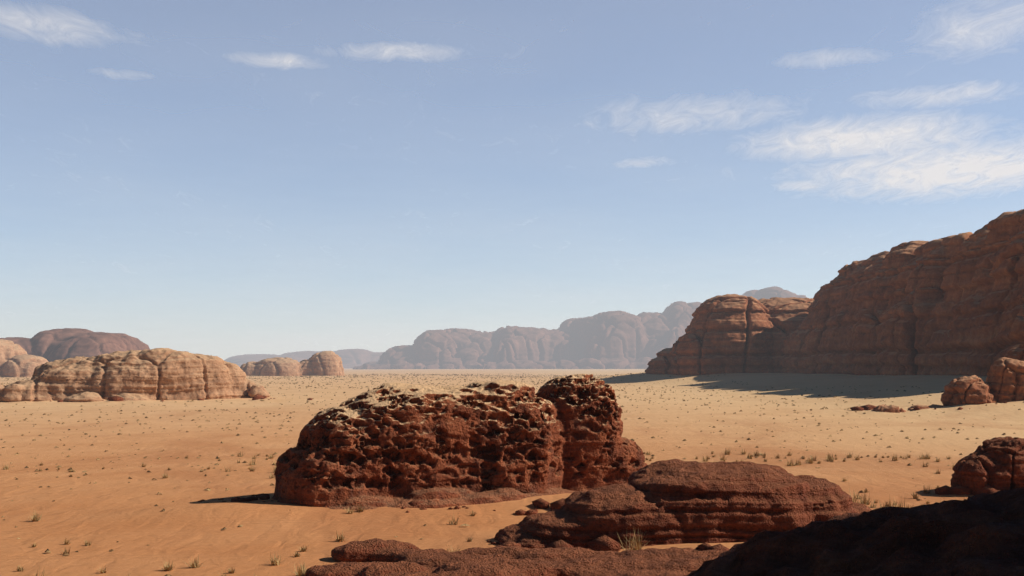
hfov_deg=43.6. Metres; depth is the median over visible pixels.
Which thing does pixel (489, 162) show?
sky
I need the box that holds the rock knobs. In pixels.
[873,343,1023,412]
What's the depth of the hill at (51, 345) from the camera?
3103.68 m
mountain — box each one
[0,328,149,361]
[224,349,382,367]
[353,286,806,368]
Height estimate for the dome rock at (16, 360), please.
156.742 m
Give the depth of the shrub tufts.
182.23 m
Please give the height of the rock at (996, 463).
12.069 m
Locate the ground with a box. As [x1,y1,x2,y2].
[0,368,1023,575]
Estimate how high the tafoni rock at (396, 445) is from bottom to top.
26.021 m
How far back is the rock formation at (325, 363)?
2475.42 m
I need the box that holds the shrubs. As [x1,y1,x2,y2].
[0,372,1020,575]
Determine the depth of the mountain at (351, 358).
9131.29 m
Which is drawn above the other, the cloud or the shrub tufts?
the cloud
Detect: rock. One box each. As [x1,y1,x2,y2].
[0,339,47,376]
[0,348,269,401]
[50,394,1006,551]
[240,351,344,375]
[272,374,646,509]
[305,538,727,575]
[494,459,871,548]
[645,209,1023,375]
[685,487,1023,575]
[950,436,1023,494]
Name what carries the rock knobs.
on the ground
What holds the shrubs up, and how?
on the ground
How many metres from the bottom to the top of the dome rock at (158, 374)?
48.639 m
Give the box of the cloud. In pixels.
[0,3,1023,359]
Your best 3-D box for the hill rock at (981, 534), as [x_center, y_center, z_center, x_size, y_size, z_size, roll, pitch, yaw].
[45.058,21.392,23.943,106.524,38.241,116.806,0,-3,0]
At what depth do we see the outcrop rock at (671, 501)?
142.83 m
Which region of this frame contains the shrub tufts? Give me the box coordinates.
[1,447,959,575]
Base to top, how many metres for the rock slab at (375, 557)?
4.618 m
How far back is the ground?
293.98 m
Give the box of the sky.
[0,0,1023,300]

